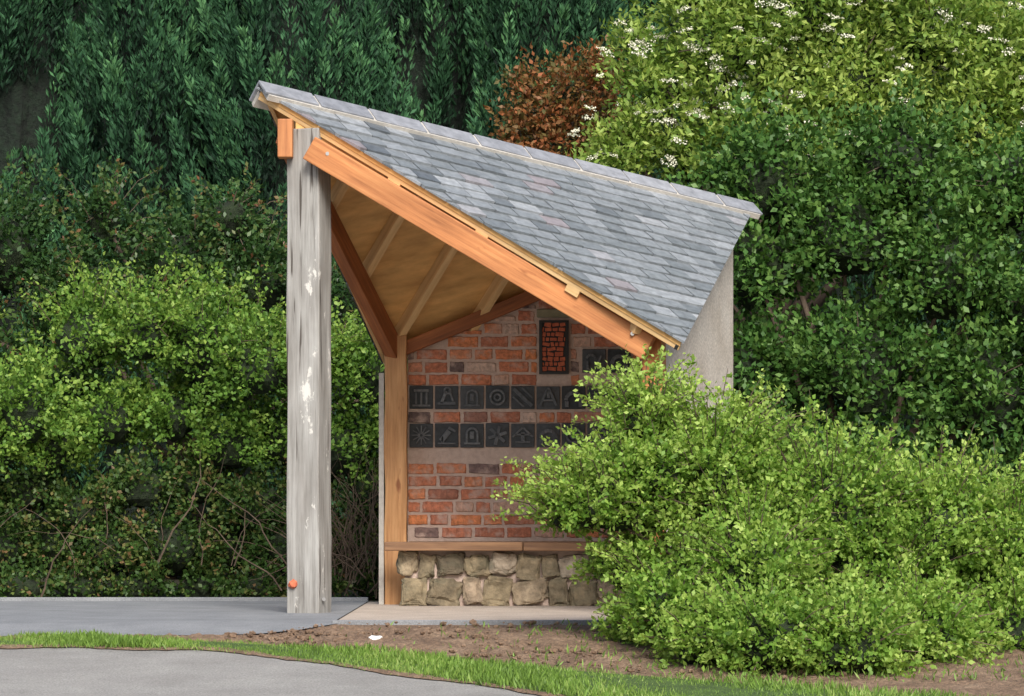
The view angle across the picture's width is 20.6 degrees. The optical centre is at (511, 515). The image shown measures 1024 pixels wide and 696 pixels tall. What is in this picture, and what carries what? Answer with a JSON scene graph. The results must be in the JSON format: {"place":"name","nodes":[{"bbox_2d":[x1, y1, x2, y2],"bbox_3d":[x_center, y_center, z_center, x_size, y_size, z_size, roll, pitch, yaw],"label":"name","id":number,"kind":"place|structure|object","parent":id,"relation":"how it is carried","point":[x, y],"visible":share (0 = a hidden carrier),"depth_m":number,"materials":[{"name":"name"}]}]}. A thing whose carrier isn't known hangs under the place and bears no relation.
{"place":"outdoors","nodes":[
{"label":"outdoors","id":0,"kind":"place"},
{"bbox_2d":[0,623,336,635],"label":"path","id":1,"kind":"structure","parent":0,"point":[6,629],"depth_m":15.18,"materials":[{"name":"concrete"}]},
{"bbox_2d":[0,601,367,622],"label":"path","id":2,"kind":"structure","parent":0,"point":[143,611],"depth_m":17.01,"materials":[{"name":"concrete"}]},
{"bbox_2d":[0,569,473,683],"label":"ground","id":3,"kind":"structure","parent":0,"point":[177,582],"depth_m":23.59,"materials":[{"name":"brown soil"}]},
{"bbox_2d":[0,0,116,573],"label":"cypress tree","id":4,"kind":"object","parent":3,"relation":"on","point":[33,74],"visible":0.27,"depth_m":26.84,"materials":[{"name":"green plant"}]},
{"bbox_2d":[22,0,250,579],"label":"cypress tree","id":5,"kind":"object","parent":3,"relation":"on","point":[137,70],"visible":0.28,"depth_m":26.00,"materials":[{"name":"green plant"}]},
{"bbox_2d":[0,597,367,602],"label":"kerb edging","id":6,"kind":"object","parent":3,"relation":"on","point":[166,598],"visible":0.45,"depth_m":19.33,"materials":[{"name":"concrete"}]},
{"bbox_2d":[0,151,369,574],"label":"holly shrub","id":7,"kind":"object","parent":3,"relation":"on","point":[228,221],"visible":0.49,"depth_m":21.30,"materials":[{"name":"green plant"}]},
{"bbox_2d":[0,232,407,600],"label":"hedge","id":8,"kind":"object","parent":3,"relation":"on","point":[205,345],"visible":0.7,"depth_m":20.12,"materials":[{"name":"green plant"}]},
{"bbox_2d":[159,0,416,576],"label":"cypress tree","id":9,"kind":"object","parent":3,"relation":"on","point":[302,45],"visible":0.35,"depth_m":25.26,"materials":[{"name":"green plant"}]},
{"bbox_2d":[349,0,509,473],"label":"cypress tree","id":10,"kind":"object","parent":3,"relation":"on","point":[431,48],"visible":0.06,"depth_m":26.97,"materials":[{"name":"green plant"}]},
{"bbox_2d":[332,620,611,624],"bbox_3d":[0.608,0.625,15.398,3.185,0.110,0.055,0,0,0],"label":"kerb edging","id":11,"kind":"object","parent":3,"relation":"on","point":[452,622],"visible":0.2,"depth_m":15.37,"materials":[{"name":"concrete"}]},
{"bbox_2d":[339,602,624,619],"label":"floor slab","id":12,"kind":"structure","parent":3,"relation":"on","point":[372,611],"depth_m":16.95,"materials":[{"name":"beige concrete"}]},
{"bbox_2d":[384,541,623,605],"bbox_3d":[0.128,0.399,18.565,1.915,0.461,0.540,0,0,0],"label":"bench","id":13,"kind":"object","parent":12,"relation":"on","point":[486,573],"visible":0.74,"depth_m":18.38,"materials":[{"name":"beige stone"}]},
{"bbox_2d":[249,80,762,612],"bbox_3d":[0.034,-0.991,17.943,2.732,3.282,2.952,0,0,14],"label":"timber shelter","id":14,"kind":"object","parent":3,"relation":"on","point":[505,294],"visible":0.74,"depth_m":17.84,"materials":[{"name":"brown wood"}]},
{"bbox_2d":[0,619,1023,695],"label":"soil bed","id":15,"kind":"object","parent":3,"relation":"on","point":[984,684],"visible":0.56,"depth_m":13.98,"materials":[{"name":"brown soil"}]},
{"bbox_2d":[368,635,381,639],"bbox_3d":[-0.703,0.628,14.431,0.077,0.033,0.072,0,0,0],"label":"litter paper","id":16,"kind":"object","parent":15,"relation":"on","point":[372,637],"visible":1,"depth_m":14.40,"materials":[{"name":"white paper"}]},
{"bbox_2d":[490,344,1023,678],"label":"hawthorn bush","id":17,"kind":"object","parent":15,"relation":"on","point":[796,556],"visible":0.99,"depth_m":14.25,"materials":[{"name":"green plant"}]},
{"bbox_2d":[57,0,996,569],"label":"background trees","id":18,"kind":"object","parent":3,"relation":"on","point":[75,2],"depth_m":31.38,"materials":[{"name":"green plant"}]},
{"bbox_2d":[463,0,680,180],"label":"cypress tree","id":19,"kind":"object","parent":3,"relation":"on","point":[542,26],"visible":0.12,"depth_m":25.81,"materials":[{"name":"green plant"}]},
{"bbox_2d":[480,34,666,159],"bbox_3d":[0.457,-1.719,24.150,1.777,4.842,1.332,0,0,0],"label":"copper beech tree","id":20,"kind":"object","parent":3,"relation":"on","point":[560,124],"visible":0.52,"depth_m":24.07,"materials":[{"name":"brown plant"}]},
{"bbox_2d":[578,0,763,335],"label":"cypress tree","id":21,"kind":"object","parent":3,"relation":"on","point":[641,14],"visible":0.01,"depth_m":27.00,"materials":[{"name":"green plant"}]},
{"bbox_2d":[558,0,1023,397],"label":"elder tree","id":22,"kind":"object","parent":3,"relation":"on","point":[937,43],"visible":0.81,"depth_m":22.19,"materials":[{"name":"green plant"}]},
{"bbox_2d":[664,71,1023,514],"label":"laurel tree","id":23,"kind":"object","parent":3,"relation":"on","point":[854,217],"visible":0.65,"depth_m":20.76,"materials":[{"name":"green plant"}]},
{"bbox_2d":[699,1,1014,463],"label":"cypress tree","id":24,"kind":"object","parent":3,"relation":"on","point":[867,278],"visible":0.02,"depth_m":26.39,"materials":[{"name":"green plant"}]},
{"bbox_2d":[933,0,1023,505],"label":"cypress tree","id":25,"kind":"object","parent":3,"relation":"on","point":[1018,252],"visible":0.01,"depth_m":26.75,"materials":[{"name":"green plant"}]},
{"bbox_2d":[0,647,540,695],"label":"road","id":26,"kind":"structure","parent":0,"point":[62,671],"depth_m":13.29,"materials":[{"name":"grey asphalt"}]},
{"bbox_2d":[0,644,564,695],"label":"verge soil","id":27,"kind":"structure","parent":0,"point":[253,652],"depth_m":13.84,"materials":[{"name":"brown soil"}]},
{"bbox_2d":[0,618,1023,695],"bbox_3d":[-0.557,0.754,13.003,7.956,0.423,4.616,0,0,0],"label":"grass","id":28,"kind":"structure","parent":27,"relation":"on","point":[479,670],"depth_m":13.39,"materials":[{"name":"green plant"}]}
]}

